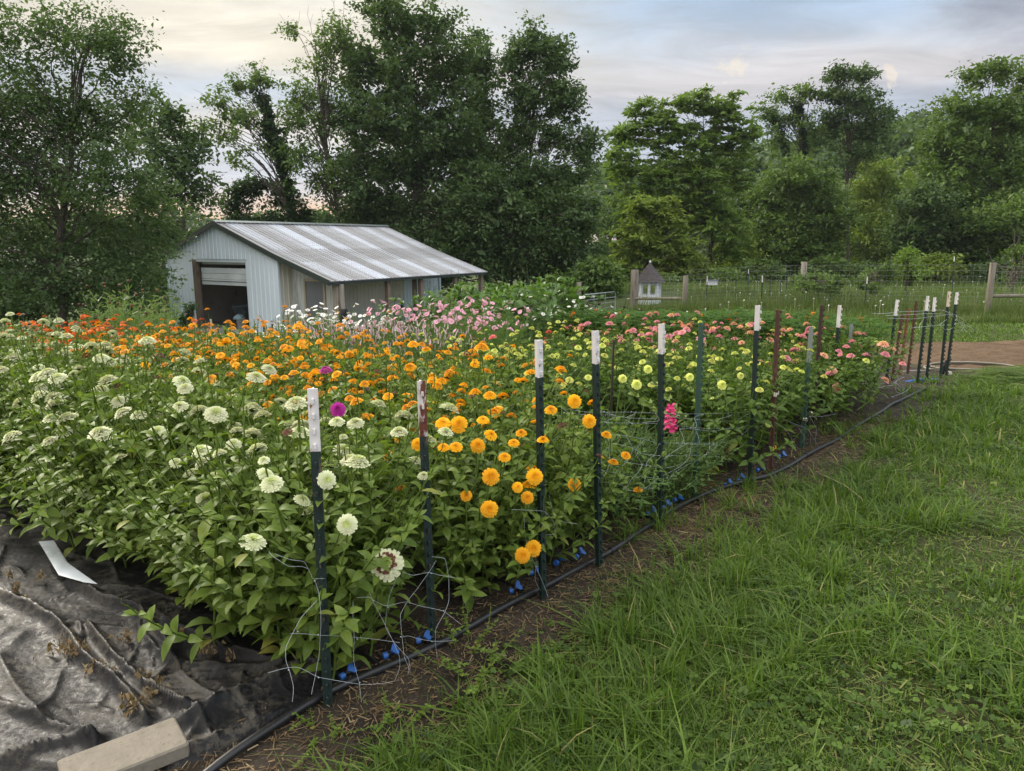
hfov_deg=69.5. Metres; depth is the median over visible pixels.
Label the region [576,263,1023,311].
wire fence
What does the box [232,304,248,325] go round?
rubbish bin
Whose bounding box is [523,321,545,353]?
white cosmos
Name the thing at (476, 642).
weed
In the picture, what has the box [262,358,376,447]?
orange zinnia
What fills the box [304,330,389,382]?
orange zinnia
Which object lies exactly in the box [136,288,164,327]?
seed stalks
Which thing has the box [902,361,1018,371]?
garden hose
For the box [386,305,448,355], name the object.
pink cosmos
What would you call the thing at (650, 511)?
drip valve
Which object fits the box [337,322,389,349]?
celosia
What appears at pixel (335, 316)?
white cosmos
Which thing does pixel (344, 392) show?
orange zinnia
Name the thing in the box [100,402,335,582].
white zinnia
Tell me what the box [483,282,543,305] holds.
bush
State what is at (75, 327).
white zinnia
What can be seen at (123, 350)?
orange zinnia
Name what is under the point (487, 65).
tree
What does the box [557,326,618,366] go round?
peach zinnia
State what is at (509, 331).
pink cosmos
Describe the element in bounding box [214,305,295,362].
orange zinnia
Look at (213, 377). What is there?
orange zinnia
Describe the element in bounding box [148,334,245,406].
orange zinnia
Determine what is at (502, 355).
lime zinnia
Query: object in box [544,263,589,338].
tall leafy plant
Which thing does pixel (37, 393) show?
white zinnia
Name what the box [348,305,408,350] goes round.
pink cosmos
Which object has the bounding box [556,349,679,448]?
lime zinnia
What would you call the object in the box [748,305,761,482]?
metal post
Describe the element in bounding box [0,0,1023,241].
sky
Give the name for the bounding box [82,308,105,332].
seed stalks
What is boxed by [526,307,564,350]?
white cosmos
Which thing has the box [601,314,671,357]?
pink zinnia
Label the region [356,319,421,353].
celosia
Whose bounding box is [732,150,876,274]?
tree
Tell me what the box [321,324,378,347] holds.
celosia
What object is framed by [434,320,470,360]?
pink cosmos
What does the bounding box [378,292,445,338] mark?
tall leafy plant
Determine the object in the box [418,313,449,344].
pink cosmos
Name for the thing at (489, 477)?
orange zinnia
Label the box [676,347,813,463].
lime zinnia
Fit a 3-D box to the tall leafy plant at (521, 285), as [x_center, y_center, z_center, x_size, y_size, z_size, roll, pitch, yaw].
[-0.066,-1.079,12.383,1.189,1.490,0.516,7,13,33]
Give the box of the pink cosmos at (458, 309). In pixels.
[429,301,472,342]
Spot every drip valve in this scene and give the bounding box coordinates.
[338,663,357,679]
[382,643,400,659]
[416,630,433,643]
[508,580,523,593]
[529,567,538,575]
[553,553,565,565]
[573,547,585,559]
[646,506,656,515]
[663,499,671,508]
[672,495,683,501]
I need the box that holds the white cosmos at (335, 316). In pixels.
[309,312,358,351]
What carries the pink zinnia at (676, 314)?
on the garden soil at (340, 697)
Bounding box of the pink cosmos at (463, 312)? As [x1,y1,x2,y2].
[447,311,491,350]
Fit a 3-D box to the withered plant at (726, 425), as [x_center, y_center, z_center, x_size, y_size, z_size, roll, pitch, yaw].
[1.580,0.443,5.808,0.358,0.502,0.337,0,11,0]
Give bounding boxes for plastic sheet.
[0,464,341,770]
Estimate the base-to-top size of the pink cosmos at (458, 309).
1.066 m
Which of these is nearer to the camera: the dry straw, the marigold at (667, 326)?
the dry straw
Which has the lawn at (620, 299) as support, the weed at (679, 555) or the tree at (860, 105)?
the tree at (860, 105)
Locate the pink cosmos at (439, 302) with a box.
[437,300,470,347]
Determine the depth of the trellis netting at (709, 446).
4.99 m
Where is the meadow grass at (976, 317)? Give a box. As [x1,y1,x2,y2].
[609,245,1023,323]
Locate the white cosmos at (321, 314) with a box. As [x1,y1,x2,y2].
[290,313,325,347]
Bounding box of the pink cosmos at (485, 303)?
[441,299,501,353]
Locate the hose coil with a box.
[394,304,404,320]
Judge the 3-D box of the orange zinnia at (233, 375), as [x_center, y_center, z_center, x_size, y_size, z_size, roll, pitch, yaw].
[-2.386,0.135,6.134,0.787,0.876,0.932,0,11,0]
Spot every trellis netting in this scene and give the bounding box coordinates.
[269,552,458,701]
[511,497,574,595]
[564,409,763,428]
[602,434,713,490]
[677,427,744,456]
[778,414,832,447]
[862,372,913,396]
[873,310,970,330]
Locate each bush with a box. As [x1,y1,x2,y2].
[0,262,86,328]
[44,264,161,328]
[126,251,171,318]
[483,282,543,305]
[531,259,574,289]
[541,263,575,301]
[557,252,630,299]
[659,273,698,283]
[700,266,752,282]
[736,255,794,282]
[797,252,867,281]
[858,256,895,272]
[882,265,934,280]
[915,249,971,283]
[960,256,1023,282]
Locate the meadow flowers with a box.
[639,271,1020,315]
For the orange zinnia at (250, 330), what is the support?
on the garden soil at (340, 697)
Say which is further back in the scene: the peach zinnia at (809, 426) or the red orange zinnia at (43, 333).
the red orange zinnia at (43, 333)
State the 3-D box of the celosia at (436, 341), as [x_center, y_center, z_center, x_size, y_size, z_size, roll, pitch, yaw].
[-0.776,-0.234,7.849,0.683,0.964,0.879,8,14,36]
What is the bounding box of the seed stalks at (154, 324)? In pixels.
[144,308,177,332]
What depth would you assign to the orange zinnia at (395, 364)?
5.98 m
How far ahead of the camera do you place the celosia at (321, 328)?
8.38 m
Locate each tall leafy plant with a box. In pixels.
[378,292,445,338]
[398,286,444,353]
[411,281,444,354]
[420,279,477,331]
[427,271,481,346]
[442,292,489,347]
[444,295,469,350]
[445,270,494,330]
[452,285,518,341]
[471,274,509,327]
[478,279,535,343]
[481,277,531,329]
[481,283,539,342]
[491,274,549,340]
[492,275,557,348]
[504,289,542,333]
[509,265,577,342]
[538,276,567,341]
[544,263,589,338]
[562,273,604,312]
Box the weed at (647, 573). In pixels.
[606,560,668,589]
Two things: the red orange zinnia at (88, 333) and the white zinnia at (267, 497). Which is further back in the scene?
the red orange zinnia at (88, 333)
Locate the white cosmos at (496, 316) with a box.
[484,300,511,341]
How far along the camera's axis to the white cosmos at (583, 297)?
10.42 m
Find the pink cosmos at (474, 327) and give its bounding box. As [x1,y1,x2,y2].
[462,296,525,359]
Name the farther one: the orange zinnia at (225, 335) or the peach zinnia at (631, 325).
the peach zinnia at (631, 325)
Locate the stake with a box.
[609,340,614,421]
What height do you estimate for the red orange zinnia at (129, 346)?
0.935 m
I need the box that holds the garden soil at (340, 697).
[16,349,984,770]
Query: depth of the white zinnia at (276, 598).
2.87 m
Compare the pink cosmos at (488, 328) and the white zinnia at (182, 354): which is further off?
the pink cosmos at (488, 328)
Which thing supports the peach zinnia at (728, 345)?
on the garden soil at (340, 697)
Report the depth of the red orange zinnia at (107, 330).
8.47 m
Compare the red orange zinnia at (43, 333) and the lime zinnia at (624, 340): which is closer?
the lime zinnia at (624, 340)
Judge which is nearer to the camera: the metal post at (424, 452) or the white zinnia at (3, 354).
the metal post at (424, 452)
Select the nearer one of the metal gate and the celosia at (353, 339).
the celosia at (353, 339)
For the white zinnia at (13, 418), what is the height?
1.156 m
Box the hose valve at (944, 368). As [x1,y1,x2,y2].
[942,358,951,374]
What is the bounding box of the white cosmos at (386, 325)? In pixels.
[362,303,402,358]
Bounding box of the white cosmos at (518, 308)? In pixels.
[498,294,532,341]
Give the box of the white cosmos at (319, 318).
[297,313,333,332]
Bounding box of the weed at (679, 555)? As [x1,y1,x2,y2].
[663,527,719,564]
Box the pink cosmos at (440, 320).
[421,297,454,342]
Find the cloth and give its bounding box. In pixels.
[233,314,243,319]
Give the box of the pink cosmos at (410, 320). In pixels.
[396,315,427,336]
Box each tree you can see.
[0,0,204,332]
[84,86,233,286]
[182,58,311,221]
[208,171,329,224]
[269,1,367,221]
[306,0,496,237]
[313,156,584,284]
[402,174,622,299]
[443,19,511,229]
[483,9,609,288]
[587,197,617,260]
[601,83,766,276]
[605,190,715,281]
[674,180,794,274]
[713,220,770,274]
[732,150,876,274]
[749,77,831,262]
[806,58,904,266]
[819,154,922,263]
[873,54,1023,252]
[874,152,1003,274]
[951,183,1023,272]
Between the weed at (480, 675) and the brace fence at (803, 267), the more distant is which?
the brace fence at (803, 267)
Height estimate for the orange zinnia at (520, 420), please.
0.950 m
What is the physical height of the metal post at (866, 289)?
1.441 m
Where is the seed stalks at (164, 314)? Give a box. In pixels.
[145,293,181,337]
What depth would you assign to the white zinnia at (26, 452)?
4.13 m
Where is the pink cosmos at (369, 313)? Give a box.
[366,300,405,347]
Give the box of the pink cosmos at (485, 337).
[452,325,497,352]
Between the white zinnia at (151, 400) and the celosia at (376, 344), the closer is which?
the white zinnia at (151, 400)
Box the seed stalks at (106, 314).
[86,285,126,336]
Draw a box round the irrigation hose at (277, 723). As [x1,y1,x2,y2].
[203,387,926,770]
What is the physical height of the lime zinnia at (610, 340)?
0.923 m
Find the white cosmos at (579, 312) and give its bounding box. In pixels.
[559,299,591,334]
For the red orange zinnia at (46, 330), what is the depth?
8.75 m
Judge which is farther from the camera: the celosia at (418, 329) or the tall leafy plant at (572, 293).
the tall leafy plant at (572, 293)
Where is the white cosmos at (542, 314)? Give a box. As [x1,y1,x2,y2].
[505,302,544,351]
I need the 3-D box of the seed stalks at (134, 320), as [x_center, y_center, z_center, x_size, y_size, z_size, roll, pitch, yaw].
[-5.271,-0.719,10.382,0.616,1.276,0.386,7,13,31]
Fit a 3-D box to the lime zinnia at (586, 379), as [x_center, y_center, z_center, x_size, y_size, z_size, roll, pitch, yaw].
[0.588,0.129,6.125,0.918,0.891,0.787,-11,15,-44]
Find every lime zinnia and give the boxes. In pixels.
[396,338,498,385]
[409,321,497,360]
[417,332,491,409]
[420,332,520,381]
[446,340,520,415]
[447,335,522,377]
[451,344,576,415]
[452,344,533,387]
[465,328,552,359]
[476,342,558,392]
[483,326,584,396]
[488,357,547,420]
[489,333,603,421]
[489,347,618,421]
[491,326,567,364]
[491,345,591,426]
[495,337,591,373]
[502,316,573,364]
[505,343,553,369]
[507,320,585,360]
[507,337,616,422]
[508,352,608,423]
[509,333,611,392]
[509,348,582,416]
[510,352,561,408]
[512,349,634,427]
[513,330,600,356]
[520,348,634,399]
[522,319,605,372]
[522,326,638,409]
[543,330,610,383]
[546,340,648,396]
[547,319,633,360]
[551,334,623,391]
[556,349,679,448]
[559,348,666,437]
[562,348,639,426]
[562,350,649,420]
[564,327,649,370]
[578,329,655,415]
[584,329,678,433]
[584,357,695,456]
[587,335,667,419]
[602,346,695,441]
[603,332,696,420]
[605,333,697,425]
[605,336,717,377]
[606,343,718,429]
[608,360,718,436]
[614,345,657,411]
[618,361,804,481]
[631,330,738,428]
[632,340,728,417]
[632,346,751,450]
[633,354,763,467]
[635,341,749,442]
[654,340,751,441]
[665,345,789,465]
[665,355,747,442]
[666,342,751,378]
[672,346,804,472]
[672,349,779,450]
[675,346,798,429]
[675,355,752,405]
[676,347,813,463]
[685,346,810,443]
[703,326,805,432]
[714,347,827,456]
[722,335,830,452]
[728,342,859,441]
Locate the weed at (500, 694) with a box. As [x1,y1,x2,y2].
[459,675,556,732]
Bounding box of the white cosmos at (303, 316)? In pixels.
[301,308,335,336]
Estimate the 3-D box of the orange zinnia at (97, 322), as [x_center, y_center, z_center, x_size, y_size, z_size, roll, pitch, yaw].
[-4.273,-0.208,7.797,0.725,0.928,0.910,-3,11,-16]
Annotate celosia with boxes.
[244,308,317,368]
[291,312,343,357]
[291,323,346,353]
[292,321,371,355]
[306,318,356,348]
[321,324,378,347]
[321,331,382,359]
[322,322,378,350]
[328,333,384,349]
[332,317,386,357]
[332,320,416,363]
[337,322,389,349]
[344,331,402,362]
[348,324,390,392]
[351,330,412,370]
[355,324,416,369]
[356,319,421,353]
[362,319,408,363]
[375,310,441,357]
[376,322,439,364]
[387,313,453,365]
[388,341,454,369]
[389,317,458,363]
[391,317,472,358]
[392,333,471,381]
[399,302,439,359]
[412,319,469,362]
[418,313,470,356]
[425,327,503,360]
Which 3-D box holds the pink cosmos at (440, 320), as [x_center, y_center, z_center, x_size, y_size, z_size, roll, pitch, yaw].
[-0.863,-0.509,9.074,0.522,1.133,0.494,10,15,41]
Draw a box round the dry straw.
[157,410,918,770]
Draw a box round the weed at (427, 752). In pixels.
[383,727,483,770]
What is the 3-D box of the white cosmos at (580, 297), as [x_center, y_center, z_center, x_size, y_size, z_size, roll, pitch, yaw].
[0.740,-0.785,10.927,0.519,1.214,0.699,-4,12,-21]
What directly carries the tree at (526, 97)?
on the lawn at (620, 299)
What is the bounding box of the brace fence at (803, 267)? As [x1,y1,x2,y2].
[788,262,806,291]
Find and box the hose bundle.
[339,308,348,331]
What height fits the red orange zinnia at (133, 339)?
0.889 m
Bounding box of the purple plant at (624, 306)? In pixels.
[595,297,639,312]
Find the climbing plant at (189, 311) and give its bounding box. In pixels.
[175,301,200,331]
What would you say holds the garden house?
on the lawn at (620, 299)
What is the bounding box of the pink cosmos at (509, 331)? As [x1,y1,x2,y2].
[503,321,524,346]
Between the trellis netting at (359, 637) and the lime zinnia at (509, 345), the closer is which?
the trellis netting at (359, 637)
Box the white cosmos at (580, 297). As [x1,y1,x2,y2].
[538,290,581,333]
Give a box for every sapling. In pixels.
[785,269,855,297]
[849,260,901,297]
[887,241,934,300]
[985,205,1023,293]
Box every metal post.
[307,387,332,707]
[417,380,435,643]
[535,340,546,599]
[591,330,602,567]
[657,324,665,523]
[691,323,704,495]
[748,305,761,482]
[768,310,781,471]
[800,327,813,447]
[810,305,824,424]
[829,305,842,413]
[845,324,853,402]
[864,277,867,302]
[884,300,899,383]
[891,314,904,381]
[898,309,910,374]
[906,301,917,373]
[916,296,929,382]
[925,297,936,378]
[939,291,951,376]
[945,292,958,375]
[951,257,954,296]
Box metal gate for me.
[585,291,615,311]
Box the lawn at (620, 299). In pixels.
[0,221,1023,770]
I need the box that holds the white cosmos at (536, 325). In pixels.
[527,307,554,342]
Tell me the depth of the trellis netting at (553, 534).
3.58 m
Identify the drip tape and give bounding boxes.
[154,524,381,665]
[384,535,524,592]
[587,498,653,518]
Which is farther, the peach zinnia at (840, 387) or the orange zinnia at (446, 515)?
the peach zinnia at (840, 387)
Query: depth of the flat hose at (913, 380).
9.55 m
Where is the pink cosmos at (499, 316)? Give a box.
[464,298,500,339]
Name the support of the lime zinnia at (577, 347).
on the garden soil at (340, 697)
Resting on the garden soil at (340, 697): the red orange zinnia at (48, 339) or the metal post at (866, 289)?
the red orange zinnia at (48, 339)
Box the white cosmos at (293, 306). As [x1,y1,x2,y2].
[291,305,348,344]
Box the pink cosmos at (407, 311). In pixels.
[397,310,438,358]
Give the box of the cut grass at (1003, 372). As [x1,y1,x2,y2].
[936,365,1023,391]
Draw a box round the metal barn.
[161,220,486,335]
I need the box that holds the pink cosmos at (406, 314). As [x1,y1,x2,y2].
[404,311,453,354]
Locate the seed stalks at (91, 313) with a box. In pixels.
[77,288,103,333]
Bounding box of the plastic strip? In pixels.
[39,540,96,583]
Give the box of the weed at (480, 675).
[405,624,525,693]
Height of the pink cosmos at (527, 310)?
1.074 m
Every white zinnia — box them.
[0,312,87,378]
[0,317,51,367]
[0,318,85,361]
[0,318,111,409]
[0,320,80,369]
[0,322,62,361]
[0,322,109,432]
[0,325,56,355]
[0,329,105,456]
[0,330,47,410]
[0,330,117,492]
[0,331,71,441]
[0,341,154,447]
[0,343,58,477]
[0,344,92,489]
[0,345,153,430]
[0,354,121,471]
[0,356,95,503]
[0,357,40,456]
[0,377,71,511]
[0,381,22,475]
[0,391,154,517]
[0,405,17,484]
[0,407,95,526]
[0,426,106,556]
[1,340,57,452]
[2,359,190,530]
[6,340,186,558]
[6,383,173,566]
[7,341,130,466]
[11,335,54,381]
[12,383,116,516]
[13,341,167,461]
[15,333,154,372]
[15,337,81,442]
[20,329,83,368]
[20,344,167,430]
[23,341,236,516]
[31,349,174,429]
[37,363,232,513]
[41,348,191,458]
[43,325,141,396]
[48,333,188,422]
[48,336,199,506]
[52,333,168,398]
[52,410,183,572]
[56,390,238,581]
[70,424,259,608]
[71,438,261,609]
[74,325,228,428]
[81,343,231,442]
[87,353,218,423]
[98,356,259,512]
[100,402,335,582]
[111,406,304,638]
[114,344,290,452]
[119,397,320,663]
[125,367,258,449]
[131,376,292,539]
[140,358,284,528]
[143,449,379,660]
[148,399,294,530]
[155,406,384,611]
[163,375,327,460]
[173,396,413,679]
[174,397,357,551]
[186,395,327,472]
[188,403,442,624]
[190,395,385,620]
[190,396,433,597]
[195,433,392,582]
[229,417,469,659]
[244,395,468,614]
[255,381,480,646]
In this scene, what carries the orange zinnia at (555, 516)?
on the garden soil at (340, 697)
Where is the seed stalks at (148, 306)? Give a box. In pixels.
[130,296,166,327]
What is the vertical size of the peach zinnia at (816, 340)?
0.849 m
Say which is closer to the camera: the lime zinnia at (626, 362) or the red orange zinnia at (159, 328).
the lime zinnia at (626, 362)
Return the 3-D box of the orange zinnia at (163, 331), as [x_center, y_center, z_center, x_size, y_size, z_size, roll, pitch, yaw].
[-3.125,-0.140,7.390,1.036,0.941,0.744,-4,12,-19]
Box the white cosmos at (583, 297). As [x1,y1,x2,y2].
[549,296,584,342]
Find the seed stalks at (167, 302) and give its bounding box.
[159,290,184,328]
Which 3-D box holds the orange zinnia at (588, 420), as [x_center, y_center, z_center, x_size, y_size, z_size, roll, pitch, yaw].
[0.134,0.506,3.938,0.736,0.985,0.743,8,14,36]
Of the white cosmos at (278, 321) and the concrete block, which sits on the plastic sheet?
the concrete block
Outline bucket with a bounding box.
[236,318,244,328]
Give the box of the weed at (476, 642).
[409,583,498,653]
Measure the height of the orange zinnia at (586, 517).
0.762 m
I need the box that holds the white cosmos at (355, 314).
[351,305,373,334]
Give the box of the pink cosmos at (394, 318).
[392,314,418,362]
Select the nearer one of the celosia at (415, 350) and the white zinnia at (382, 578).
the white zinnia at (382, 578)
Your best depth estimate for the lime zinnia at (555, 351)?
6.68 m
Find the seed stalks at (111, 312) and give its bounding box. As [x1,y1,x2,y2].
[100,286,132,329]
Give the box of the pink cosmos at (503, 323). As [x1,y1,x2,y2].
[446,313,504,342]
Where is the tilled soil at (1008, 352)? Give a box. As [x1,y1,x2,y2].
[871,339,1023,371]
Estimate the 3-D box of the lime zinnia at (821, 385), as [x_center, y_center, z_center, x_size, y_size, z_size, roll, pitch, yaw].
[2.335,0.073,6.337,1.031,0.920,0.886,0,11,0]
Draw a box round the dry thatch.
[343,406,1023,770]
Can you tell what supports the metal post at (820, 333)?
on the garden soil at (340, 697)
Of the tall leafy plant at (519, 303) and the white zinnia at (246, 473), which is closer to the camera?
the white zinnia at (246, 473)
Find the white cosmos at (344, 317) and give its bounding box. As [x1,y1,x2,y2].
[322,303,358,334]
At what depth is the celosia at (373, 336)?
7.29 m
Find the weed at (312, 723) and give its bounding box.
[287,697,379,769]
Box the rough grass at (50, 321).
[0,296,843,351]
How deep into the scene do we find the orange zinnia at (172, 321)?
7.86 m
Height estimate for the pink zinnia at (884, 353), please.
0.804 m
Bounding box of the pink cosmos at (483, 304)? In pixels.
[480,303,525,347]
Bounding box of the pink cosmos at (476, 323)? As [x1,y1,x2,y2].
[437,299,490,351]
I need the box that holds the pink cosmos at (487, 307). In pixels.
[452,297,508,339]
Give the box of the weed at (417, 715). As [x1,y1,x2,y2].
[382,687,455,759]
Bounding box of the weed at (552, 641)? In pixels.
[488,628,599,673]
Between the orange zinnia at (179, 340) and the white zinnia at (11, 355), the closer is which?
the white zinnia at (11, 355)
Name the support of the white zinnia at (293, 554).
on the garden soil at (340, 697)
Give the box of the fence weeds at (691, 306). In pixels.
[606,245,1023,317]
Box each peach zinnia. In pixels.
[542,320,618,351]
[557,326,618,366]
[575,320,653,391]
[600,330,681,379]
[610,313,666,343]
[613,312,673,337]
[621,336,705,366]
[634,322,710,374]
[657,317,713,352]
[673,333,774,373]
[676,317,749,362]
[688,318,745,344]
[690,316,773,349]
[697,313,789,356]
[703,327,806,425]
[709,321,807,359]
[712,328,796,369]
[713,331,798,366]
[721,321,802,358]
[725,322,785,356]
[742,329,823,389]
[746,332,859,436]
[749,332,807,372]
[751,342,840,423]
[759,320,860,408]
[766,324,845,360]
[780,336,888,428]
[786,320,878,411]
[791,317,866,402]
[803,320,908,412]
[824,321,922,405]
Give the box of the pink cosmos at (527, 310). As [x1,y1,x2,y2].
[501,302,532,345]
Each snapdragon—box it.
[467,402,557,485]
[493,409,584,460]
[544,409,635,487]
[545,433,648,509]
[554,409,656,468]
[556,403,674,487]
[568,446,694,526]
[569,415,703,505]
[570,410,702,480]
[610,418,746,500]
[624,403,713,503]
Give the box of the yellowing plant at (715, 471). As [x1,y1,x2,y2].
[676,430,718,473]
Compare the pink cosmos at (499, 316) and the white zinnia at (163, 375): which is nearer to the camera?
the white zinnia at (163, 375)
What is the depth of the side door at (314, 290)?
26.97 m
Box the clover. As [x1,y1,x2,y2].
[325,421,1023,770]
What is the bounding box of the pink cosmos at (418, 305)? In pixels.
[365,300,420,351]
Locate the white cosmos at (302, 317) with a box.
[274,302,322,355]
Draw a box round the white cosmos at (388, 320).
[370,299,409,360]
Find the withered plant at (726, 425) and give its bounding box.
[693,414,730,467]
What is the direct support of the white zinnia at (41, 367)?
on the garden soil at (340, 697)
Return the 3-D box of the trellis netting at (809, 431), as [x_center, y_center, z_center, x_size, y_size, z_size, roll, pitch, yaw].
[2.455,0.404,6.143,0.041,0.444,1.293,10,15,41]
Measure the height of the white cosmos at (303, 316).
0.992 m
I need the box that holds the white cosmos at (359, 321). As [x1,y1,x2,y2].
[358,317,404,348]
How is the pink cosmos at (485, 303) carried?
on the garden soil at (340, 697)
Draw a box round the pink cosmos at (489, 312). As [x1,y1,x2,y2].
[481,306,532,355]
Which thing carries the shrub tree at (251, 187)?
on the lawn at (620, 299)
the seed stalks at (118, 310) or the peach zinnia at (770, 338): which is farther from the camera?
the seed stalks at (118, 310)
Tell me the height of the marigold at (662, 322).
0.894 m
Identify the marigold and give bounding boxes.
[531,309,606,347]
[546,313,621,339]
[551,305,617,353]
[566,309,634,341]
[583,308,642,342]
[590,316,667,347]
[592,315,660,336]
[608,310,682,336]
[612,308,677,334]
[615,314,689,339]
[641,316,719,346]
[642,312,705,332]
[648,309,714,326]
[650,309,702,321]
[651,310,711,344]
[657,314,734,351]
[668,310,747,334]
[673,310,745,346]
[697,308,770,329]
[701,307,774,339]
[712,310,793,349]
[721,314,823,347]
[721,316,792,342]
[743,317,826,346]
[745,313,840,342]
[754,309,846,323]
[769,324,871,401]
[781,323,853,378]
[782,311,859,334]
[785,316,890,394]
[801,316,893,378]
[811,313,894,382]
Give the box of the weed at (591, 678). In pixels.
[553,657,619,700]
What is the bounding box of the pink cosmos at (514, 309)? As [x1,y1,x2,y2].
[477,305,515,352]
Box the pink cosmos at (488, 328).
[454,304,520,355]
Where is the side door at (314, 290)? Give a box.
[303,279,326,331]
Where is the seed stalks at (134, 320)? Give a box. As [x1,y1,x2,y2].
[118,289,158,335]
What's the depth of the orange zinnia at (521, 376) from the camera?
5.60 m
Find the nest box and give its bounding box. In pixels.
[706,280,718,288]
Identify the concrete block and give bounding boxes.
[57,718,189,770]
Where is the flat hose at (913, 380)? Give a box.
[904,378,935,381]
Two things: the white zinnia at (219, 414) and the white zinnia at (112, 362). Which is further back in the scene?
the white zinnia at (112, 362)
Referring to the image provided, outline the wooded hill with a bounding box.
[0,103,1023,255]
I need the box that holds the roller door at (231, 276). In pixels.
[201,262,246,285]
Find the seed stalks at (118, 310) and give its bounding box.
[102,279,143,336]
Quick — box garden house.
[638,261,664,304]
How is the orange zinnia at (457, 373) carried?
on the garden soil at (340, 697)
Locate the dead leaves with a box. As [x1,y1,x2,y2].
[4,569,235,717]
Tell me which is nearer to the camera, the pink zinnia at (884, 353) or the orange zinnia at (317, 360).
the orange zinnia at (317, 360)
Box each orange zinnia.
[0,313,46,338]
[2,313,95,352]
[9,327,71,343]
[16,318,84,340]
[17,312,59,338]
[17,323,72,342]
[25,327,108,355]
[27,333,115,345]
[28,320,99,351]
[34,321,114,352]
[38,332,118,358]
[43,334,133,372]
[46,321,127,355]
[51,314,96,332]
[66,314,118,335]
[69,321,136,354]
[69,323,180,384]
[74,315,125,338]
[74,317,133,342]
[78,326,160,353]
[79,321,179,352]
[83,337,161,374]
[88,321,155,341]
[95,318,196,379]
[96,328,213,384]
[97,324,166,347]
[99,330,190,353]
[102,323,191,352]
[106,324,172,343]
[107,317,208,427]
[107,322,229,378]
[112,335,173,371]
[114,323,197,395]
[115,321,166,344]
[116,323,243,422]
[121,340,242,438]
[123,321,181,333]
[135,338,224,390]
[139,330,248,365]
[141,318,207,345]
[141,320,215,358]
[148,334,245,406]
[155,317,217,349]
[155,321,215,342]
[164,360,296,420]
[165,356,277,426]
[168,320,287,392]
[169,308,269,358]
[169,330,295,382]
[169,348,290,399]
[172,328,282,407]
[181,319,241,355]
[181,336,269,387]
[186,320,271,365]
[188,350,276,394]
[196,312,278,354]
[203,329,302,395]
[206,322,283,368]
[210,338,308,417]
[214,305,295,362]
[217,341,306,377]
[218,320,275,381]
[228,316,323,360]
[228,352,294,414]
[230,349,383,459]
[231,323,350,391]
[231,346,350,457]
[232,323,378,426]
[233,331,310,371]
[235,336,334,429]
[236,324,337,364]
[238,332,358,373]
[242,314,336,357]
[243,339,311,390]
[248,371,349,441]
[253,356,319,439]
[254,318,347,375]
[256,332,367,396]
[261,354,360,415]
[261,372,430,468]
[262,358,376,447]
[268,328,390,434]
[268,369,465,522]
[270,333,375,432]
[273,329,370,433]
[278,311,357,375]
[282,370,388,445]
[286,321,357,371]
[287,373,428,498]
[289,321,382,367]
[297,311,408,371]
[297,349,390,425]
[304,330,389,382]
[305,335,430,440]
[306,340,394,429]
[307,366,500,525]
[315,335,449,440]
[316,346,435,513]
[328,353,504,445]
[330,402,538,613]
[333,350,451,468]
[334,339,426,413]
[336,332,474,424]
[336,386,498,479]
[342,334,427,413]
[343,329,412,384]
[350,382,509,573]
[357,366,443,497]
[360,405,549,585]
[363,349,521,465]
[364,341,500,424]
[367,344,453,395]
[368,382,532,548]
[376,334,490,413]
[377,465,507,586]
[381,345,531,501]
[381,363,548,490]
[382,333,507,431]
[387,344,487,412]
[394,342,494,412]
[397,328,518,415]
[404,338,515,416]
[427,341,534,459]
[430,388,600,577]
[432,343,558,491]
[432,391,561,593]
[440,354,534,426]
[451,366,622,539]
[455,405,587,580]
[467,343,591,445]
[468,349,573,459]
[468,369,602,486]
[471,391,624,513]
[499,394,618,564]
[509,380,673,539]
[522,424,630,553]
[544,450,642,540]
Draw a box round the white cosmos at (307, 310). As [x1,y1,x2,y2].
[276,309,309,354]
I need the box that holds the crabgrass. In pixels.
[249,363,1023,770]
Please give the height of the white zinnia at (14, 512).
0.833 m
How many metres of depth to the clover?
2.85 m
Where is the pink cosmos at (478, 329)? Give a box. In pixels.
[451,303,517,368]
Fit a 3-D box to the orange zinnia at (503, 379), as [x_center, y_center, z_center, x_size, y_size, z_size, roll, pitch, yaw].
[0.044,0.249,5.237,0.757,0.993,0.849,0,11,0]
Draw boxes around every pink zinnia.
[547,322,613,351]
[582,311,658,356]
[591,314,658,341]
[598,324,684,355]
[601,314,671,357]
[606,321,689,360]
[615,333,682,365]
[621,324,709,352]
[636,310,699,348]
[645,329,722,367]
[651,313,729,347]
[653,323,742,370]
[665,314,730,352]
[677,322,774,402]
[686,318,753,356]
[691,318,773,365]
[728,336,841,432]
[748,322,852,415]
[786,316,866,413]
[803,331,909,419]
[811,340,889,425]
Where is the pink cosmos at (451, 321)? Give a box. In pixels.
[413,304,453,353]
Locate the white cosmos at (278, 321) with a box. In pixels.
[264,311,302,347]
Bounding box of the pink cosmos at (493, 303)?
[462,302,494,344]
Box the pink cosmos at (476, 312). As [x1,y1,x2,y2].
[426,303,478,344]
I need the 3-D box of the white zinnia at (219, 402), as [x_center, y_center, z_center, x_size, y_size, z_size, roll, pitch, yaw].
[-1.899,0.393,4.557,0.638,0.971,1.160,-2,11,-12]

